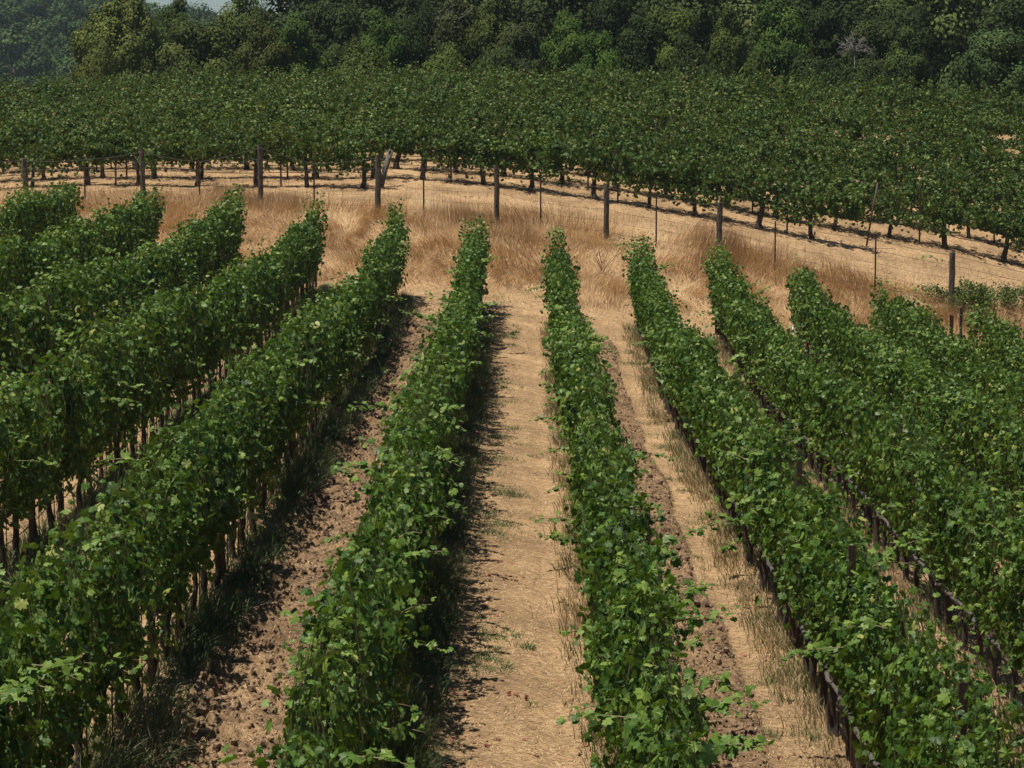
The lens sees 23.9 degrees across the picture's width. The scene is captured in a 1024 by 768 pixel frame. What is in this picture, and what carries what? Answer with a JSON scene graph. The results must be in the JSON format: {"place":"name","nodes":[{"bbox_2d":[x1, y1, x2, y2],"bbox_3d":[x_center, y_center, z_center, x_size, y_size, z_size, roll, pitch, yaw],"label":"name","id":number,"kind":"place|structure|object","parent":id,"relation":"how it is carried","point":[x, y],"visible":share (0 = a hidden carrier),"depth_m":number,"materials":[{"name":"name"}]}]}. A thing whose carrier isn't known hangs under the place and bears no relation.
{"place":"outdoors","nodes":[
{"label":"outdoors","id":0,"kind":"place"},
{"bbox_2d":[146,0,286,16],"label":"sky","id":1,"kind":"structure","parent":0,"point":[213,4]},
{"bbox_2d":[0,2,1023,767],"bbox_3d":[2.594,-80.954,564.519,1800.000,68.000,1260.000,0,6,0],"label":"ground","id":2,"kind":"structure","parent":0,"point":[526,368],"depth_m":40.23,"materials":[{"name":"soil"}]},
{"bbox_2d":[0,173,83,287],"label":"vine row","id":3,"kind":"object","parent":2,"relation":"on","point":[30,216],"visible":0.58,"depth_m":65.86,"materials":[{"name":"green plant"}]},
{"bbox_2d":[0,185,166,301],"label":"vine row","id":4,"kind":"object","parent":2,"relation":"on","point":[116,227],"visible":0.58,"depth_m":59.99,"materials":[{"name":"green plant"}]},
{"bbox_2d":[70,26,122,83],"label":"tree","id":5,"kind":"object","parent":2,"relation":"on","point":[100,61],"visible":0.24,"depth_m":121.52,"materials":[{"name":"green plant"}]},
{"bbox_2d":[59,0,158,80],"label":"tree","id":6,"kind":"object","parent":2,"relation":"on","point":[126,48],"visible":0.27,"depth_m":127.41,"materials":[{"name":"green plant"}]},
{"bbox_2d":[0,0,237,88],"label":"wooded hill","id":7,"kind":"structure","parent":2,"relation":"on","point":[42,28],"depth_m":509.32,"materials":[{"name":"green plant"}]},
{"bbox_2d":[0,179,252,396],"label":"vine row","id":8,"kind":"object","parent":2,"relation":"on","point":[211,242],"visible":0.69,"depth_m":49.42,"materials":[{"name":"green plant"}]},
{"bbox_2d":[102,0,170,81],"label":"tree","id":9,"kind":"object","parent":2,"relation":"on","point":[138,18],"visible":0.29,"depth_m":136.47,"materials":[{"name":"green plant"}]},
{"bbox_2d":[152,5,165,71],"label":"tree","id":10,"kind":"object","parent":2,"relation":"on","point":[159,17],"visible":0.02,"depth_m":141.75,"materials":[{"name":"green plant"}]},
{"bbox_2d":[0,188,328,575],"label":"vine row","id":11,"kind":"object","parent":2,"relation":"on","point":[128,382],"visible":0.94,"depth_m":37.14,"materials":[{"name":"green plant"}]},
{"bbox_2d":[155,0,191,73],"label":"tree","id":12,"kind":"object","parent":2,"relation":"on","point":[172,14],"visible":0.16,"depth_m":138.64,"materials":[{"name":"green plant"}]},
{"bbox_2d":[146,15,236,82],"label":"tree","id":13,"kind":"object","parent":2,"relation":"on","point":[198,44],"visible":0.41,"depth_m":129.15,"materials":[{"name":"green plant"}]},
{"bbox_2d":[0,110,393,188],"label":"vine row","id":14,"kind":"object","parent":2,"relation":"on","point":[68,149],"visible":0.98,"depth_m":85.96,"materials":[{"name":"green plant"}]},
{"bbox_2d":[0,197,411,767],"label":"vine row","id":15,"kind":"object","parent":2,"relation":"on","point":[201,488],"visible":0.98,"depth_m":24.85,"materials":[{"name":"green plant"}]},
{"bbox_2d":[207,0,280,60],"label":"tree","id":16,"kind":"object","parent":2,"relation":"on","point":[233,21],"visible":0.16,"depth_m":139.47,"materials":[{"name":"green plant"}]},
{"bbox_2d":[226,11,299,79],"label":"tree","id":17,"kind":"object","parent":2,"relation":"on","point":[260,46],"visible":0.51,"depth_m":126.56,"materials":[{"name":"green plant"}]},
{"bbox_2d":[273,11,331,75],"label":"tree","id":18,"kind":"object","parent":2,"relation":"on","point":[297,29],"visible":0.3,"depth_m":128.52,"materials":[{"name":"green plant"}]},
{"bbox_2d":[306,0,365,74],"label":"tree","id":19,"kind":"object","parent":2,"relation":"on","point":[334,25],"visible":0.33,"depth_m":134.53,"materials":[{"name":"green plant"}]},
{"bbox_2d":[188,213,502,767],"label":"vine row","id":20,"kind":"object","parent":2,"relation":"on","point":[353,663],"visible":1,"depth_m":22.27,"materials":[{"name":"green plant"}]},
{"bbox_2d":[331,30,396,78],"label":"tree","id":21,"kind":"object","parent":2,"relation":"on","point":[357,56],"visible":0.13,"depth_m":122.99,"materials":[{"name":"green plant"}]},
{"bbox_2d":[355,5,414,75],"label":"tree","id":22,"kind":"object","parent":2,"relation":"on","point":[388,38],"visible":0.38,"depth_m":130.70,"materials":[{"name":"green plant"}]},
{"bbox_2d":[388,0,441,71],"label":"tree","id":23,"kind":"object","parent":2,"relation":"on","point":[419,25],"visible":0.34,"depth_m":137.34,"materials":[{"name":"green plant"}]},
{"bbox_2d":[0,99,878,245],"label":"vine row","id":24,"kind":"object","parent":2,"relation":"on","point":[507,154],"visible":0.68,"depth_m":86.70,"materials":[{"name":"green plant"}]},
{"bbox_2d":[412,35,472,75],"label":"tree","id":25,"kind":"object","parent":2,"relation":"on","point":[441,60],"visible":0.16,"depth_m":123.36,"materials":[{"name":"green plant"}]},
{"bbox_2d":[426,0,479,75],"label":"tree","id":26,"kind":"object","parent":2,"relation":"on","point":[450,29],"visible":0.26,"depth_m":132.44,"materials":[{"name":"green plant"}]},
{"bbox_2d":[436,2,472,22],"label":"dead tree","id":27,"kind":"object","parent":2,"relation":"on","point":[453,13],"visible":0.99,"depth_m":132.24,"materials":[{"name":"wood"}]},
{"bbox_2d":[137,312,772,767],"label":"soil clods","id":28,"kind":"object","parent":2,"relation":"on","point":[307,586],"visible":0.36,"depth_m":29.74,"materials":[{"name":"brown soil"}]},
{"bbox_2d":[459,0,506,76],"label":"tree","id":29,"kind":"object","parent":2,"relation":"on","point":[485,32],"visible":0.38,"depth_m":131.67,"materials":[{"name":"green plant"}]},
{"bbox_2d":[470,38,524,91],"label":"tree","id":30,"kind":"object","parent":2,"relation":"on","point":[506,59],"visible":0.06,"depth_m":123.41,"materials":[{"name":"green plant"}]},
{"bbox_2d":[0,284,1023,767],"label":"undergrowth","id":31,"kind":"object","parent":2,"relation":"on","point":[304,468],"visible":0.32,"depth_m":31.40,"materials":[{"name":"brown plant"}]},
{"bbox_2d":[0,181,1023,359],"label":"dry grass","id":32,"kind":"structure","parent":2,"relation":"on","point":[753,273],"depth_m":78.84,"materials":[{"name":"beige plant"}]},
{"bbox_2d":[0,98,1023,262],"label":"vine row","id":33,"kind":"object","parent":2,"relation":"on","point":[944,213],"visible":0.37,"depth_m":88.29,"materials":[{"name":"green plant"}]},
{"bbox_2d":[0,89,1023,250],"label":"vine row","id":34,"kind":"object","parent":2,"relation":"on","point":[863,177],"visible":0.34,"depth_m":91.07,"materials":[{"name":"green plant"}]},
{"bbox_2d":[0,83,1023,225],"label":"vine row","id":35,"kind":"object","parent":2,"relation":"on","point":[863,159],"visible":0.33,"depth_m":93.41,"materials":[{"name":"green plant"}]},
{"bbox_2d":[0,78,1023,201],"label":"vine row","id":36,"kind":"object","parent":2,"relation":"on","point":[782,143],"visible":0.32,"depth_m":95.80,"materials":[{"name":"green plant"}]},
{"bbox_2d":[0,68,1023,181],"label":"vine row","id":37,"kind":"object","parent":2,"relation":"on","point":[940,152],"visible":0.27,"depth_m":97.91,"materials":[{"name":"green plant"}]},
{"bbox_2d":[0,61,1023,153],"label":"vine row","id":38,"kind":"object","parent":2,"relation":"on","point":[798,108],"visible":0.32,"depth_m":102.43,"materials":[{"name":"green plant"}]},
{"bbox_2d":[0,58,1023,141],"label":"vine row","id":39,"kind":"object","parent":2,"relation":"on","point":[728,90],"visible":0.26,"depth_m":104.78,"materials":[{"name":"green plant"}]},
{"bbox_2d":[0,56,1023,135],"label":"vine row","id":40,"kind":"object","parent":2,"relation":"on","point":[891,95],"visible":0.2,"depth_m":106.40,"materials":[{"name":"green plant"}]},
{"bbox_2d":[0,141,1023,342],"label":"dry stubble","id":41,"kind":"object","parent":2,"relation":"on","point":[210,184],"visible":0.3,"depth_m":86.54,"materials":[{"name":"beige plant"}]},
{"bbox_2d":[2,67,1023,170],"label":"vine row","id":42,"kind":"object","parent":2,"relation":"on","point":[855,132],"visible":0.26,"depth_m":100.21,"materials":[{"name":"green plant"}]},
{"bbox_2d":[3,144,1023,315],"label":"wire fence","id":43,"kind":"object","parent":2,"relation":"on","point":[378,182],"visible":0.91,"depth_m":80.01,"materials":[{"name":"brown wood"}]},
{"bbox_2d":[4,302,1022,767],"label":"straw","id":44,"kind":"object","parent":2,"relation":"on","point":[522,612],"visible":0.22,"depth_m":29.32,"materials":[{"name":"beige plant"}]},
{"bbox_2d":[11,169,1021,759],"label":"fallen leaves","id":45,"kind":"object","parent":2,"relation":"on","point":[509,561],"visible":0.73,"depth_m":27.54,"materials":[{"name":"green plant"}]},
{"bbox_2d":[500,17,546,79],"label":"tree","id":46,"kind":"object","parent":2,"relation":"on","point":[523,43],"visible":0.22,"depth_m":129.66,"materials":[{"name":"green plant"}]},
{"bbox_2d":[513,637,540,650],"bbox_3d":[0.201,3.098,28.767,0.383,0.188,0.514,0,6,0],"label":"grass tuft","id":47,"kind":"object","parent":2,"relation":"on","point":[533,646],"visible":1,"depth_m":28.78,"materials":[{"name":"plant"}]},
{"bbox_2d":[524,697,544,708],"bbox_3d":[0.237,3.445,26.064,0.335,0.138,0.343,-2,7,-16],"label":"grass tuft","id":48,"kind":"object","parent":2,"relation":"on","point":[534,702],"visible":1,"depth_m":26.06,"materials":[{"name":"beige plant"}]},
{"bbox_2d":[93,309,985,767],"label":"broken stubble","id":49,"kind":"object","parent":2,"relation":"on","point":[541,571],"visible":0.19,"depth_m":31.95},
{"bbox_2d":[537,7,587,85],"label":"tree","id":50,"kind":"object","parent":2,"relation":"on","point":[560,50],"visible":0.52,"depth_m":125.56,"materials":[{"name":"green plant"}]},
{"bbox_2d":[569,26,626,106],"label":"tree","id":51,"kind":"object","parent":2,"relation":"on","point":[594,47],"visible":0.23,"depth_m":123.74,"materials":[{"name":"green plant"}]},
{"bbox_2d":[592,245,622,271],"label":"dead weed","id":52,"kind":"object","parent":2,"relation":"on","point":[600,265],"visible":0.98,"depth_m":76.76,"materials":[{"name":"beige plant"}]},
{"bbox_2d":[582,0,641,67],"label":"tree","id":53,"kind":"object","parent":2,"relation":"on","point":[614,16],"visible":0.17,"depth_m":139.16,"materials":[{"name":"green plant"}]},
{"bbox_2d":[430,277,843,750],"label":"weeds","id":54,"kind":"object","parent":2,"relation":"on","point":[508,491],"visible":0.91,"depth_m":37.25,"materials":[{"name":"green plant"}]},
{"bbox_2d":[614,14,664,83],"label":"tree","id":55,"kind":"object","parent":2,"relation":"on","point":[636,48],"visible":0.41,"depth_m":127.52,"materials":[{"name":"green plant"}]},
{"bbox_2d":[261,0,1023,75],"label":"wooded slope","id":56,"kind":"structure","parent":2,"relation":"on","point":[963,17],"depth_m":141.48,"materials":[{"name":"green plant"}]},
{"bbox_2d":[525,222,774,767],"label":"vine row","id":57,"kind":"object","parent":2,"relation":"on","point":[639,711],"visible":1,"depth_m":22.27,"materials":[{"name":"green plant"}]},
{"bbox_2d":[629,0,705,73],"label":"tree","id":58,"kind":"object","parent":2,"relation":"on","point":[674,23],"visible":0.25,"depth_m":130.47,"materials":[{"name":"green plant"}]},
{"bbox_2d":[661,26,719,112],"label":"tree","id":59,"kind":"object","parent":2,"relation":"on","point":[689,53],"visible":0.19,"depth_m":122.67,"materials":[{"name":"green plant"}]},
{"bbox_2d":[704,0,750,79],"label":"tree","id":60,"kind":"object","parent":2,"relation":"on","point":[728,45],"visible":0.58,"depth_m":128.60,"materials":[{"name":"green plant"}]},
{"bbox_2d":[728,49,777,83],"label":"shrub","id":61,"kind":"object","parent":2,"relation":"on","point":[758,63],"visible":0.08,"depth_m":121.81,"materials":[{"name":"green plant"}]},
{"bbox_2d":[745,0,811,82],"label":"tree","id":62,"kind":"object","parent":2,"relation":"on","point":[779,39],"visible":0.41,"depth_m":132.26,"materials":[{"name":"green plant"}]},
{"bbox_2d":[564,57,1023,117],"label":"vine row","id":63,"kind":"object","parent":2,"relation":"on","point":[967,94],"visible":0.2,"depth_m":108.39,"materials":[{"name":"green plant"}]},
{"bbox_2d":[784,50,832,86],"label":"shrub","id":64,"kind":"object","parent":2,"relation":"on","point":[802,63],"visible":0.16,"depth_m":120.64,"materials":[{"name":"green plant"}]},
{"bbox_2d":[612,229,1023,767],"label":"vine row","id":65,"kind":"object","parent":2,"relation":"on","point":[828,584],"visible":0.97,"depth_m":26.31,"materials":[{"name":"green plant"}]},
{"bbox_2d":[801,0,861,87],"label":"tree","id":66,"kind":"object","parent":2,"relation":"on","point":[826,33],"visible":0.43,"depth_m":129.63,"materials":[{"name":"green plant"}]},
{"bbox_2d":[837,33,873,63],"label":"tree","id":67,"kind":"object","parent":2,"relation":"on","point":[854,49],"visible":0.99,"depth_m":126.94,"materials":[{"name":"grey plant"}]},
{"bbox_2d":[834,55,883,125],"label":"shrub","id":68,"kind":"object","parent":2,"relation":"on","point":[866,77],"visible":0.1,"depth_m":120.66,"materials":[{"name":"green plant"}]},
{"bbox_2d":[697,237,1023,725],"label":"vine row","id":69,"kind":"object","parent":2,"relation":"on","point":[854,430],"visible":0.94,"depth_m":36.85,"materials":[{"name":"green plant"}]},
{"bbox_2d":[846,15,898,123],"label":"tree","id":70,"kind":"object","parent":2,"relation":"on","point":[877,42],"visible":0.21,"depth_m":133.71,"materials":[{"name":"green plant"}]},
{"bbox_2d":[784,254,1023,533],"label":"vine row","id":71,"kind":"object","parent":2,"relation":"on","point":[851,347],"visible":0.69,"depth_m":49.04,"materials":[{"name":"green plant"}]},
{"bbox_2d":[877,21,937,122],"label":"tree","id":72,"kind":"object","parent":2,"relation":"on","point":[905,57],"visible":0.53,"depth_m":125.52,"materials":[{"name":"green plant"}]},
{"bbox_2d":[874,0,967,127],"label":"tree","id":73,"kind":"object","parent":2,"relation":"on","point":[903,17],"visible":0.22,"depth_m":139.32,"materials":[{"name":"green plant"}]},
{"bbox_2d":[921,255,948,262],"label":"trailing shoot","id":74,"kind":"object","parent":2,"relation":"on","point":[922,256],"visible":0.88,"depth_m":81.59,"materials":[{"name":"green plant"}]},
{"bbox_2d":[917,286,970,314],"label":"creeper","id":75,"kind":"object","parent":2,"relation":"on","point":[952,306],"visible":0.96,"depth_m":79.44,"materials":[{"name":"green plant"}]},
{"bbox_2d":[867,273,1023,447],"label":"vine row","id":76,"kind":"object","parent":2,"relation":"on","point":[900,321],"visible":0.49,"depth_m":61.60,"materials":[{"name":"green plant"}]},
{"bbox_2d":[949,315,953,336],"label":"steel post","id":77,"kind":"object","parent":2,"relation":"on","point":[951,321],"visible":0.36,"depth_m":70.20,"materials":[{"name":"metal"}]},
{"bbox_2d":[959,308,962,339],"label":"steel post","id":78,"kind":"object","parent":2,"relation":"on","point":[961,319],"visible":0.36,"depth_m":71.42,"materials":[{"name":"grey metal"}]},
{"bbox_2d":[903,276,1023,311],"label":"bramble bush","id":79,"kind":"object","parent":2,"relation":"on","point":[1006,297],"visible":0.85,"depth_m":80.69,"materials":[{"name":"green plant"}]},
{"bbox_2d":[932,46,995,124],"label":"shrub","id":80,"kind":"object","parent":2,"relation":"on","point":[966,72],"visible":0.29,"depth_m":120.29,"materials":[{"name":"green plant"}]},
{"bbox_2d":[936,25,1023,129],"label":"tree","id":81,"kind":"object","parent":2,"relation":"on","point":[997,50],"visible":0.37,"depth_m":121.73,"materials":[{"name":"green plant"}]},
{"bbox_2d":[960,295,1023,413],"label":"vine row","id":82,"kind":"object","parent":2,"relation":"on","point":[1008,343],"visible":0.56,"depth_m":65.75,"materials":[{"name":"green plant"}]},
{"bbox_2d":[972,0,1023,64],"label":"tree","id":83,"kind":"object","parent":2,"relation":"on","point":[1008,14],"visible":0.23,"depth_m":138.91,"materials":[{"name":"green plant"}]}
]}

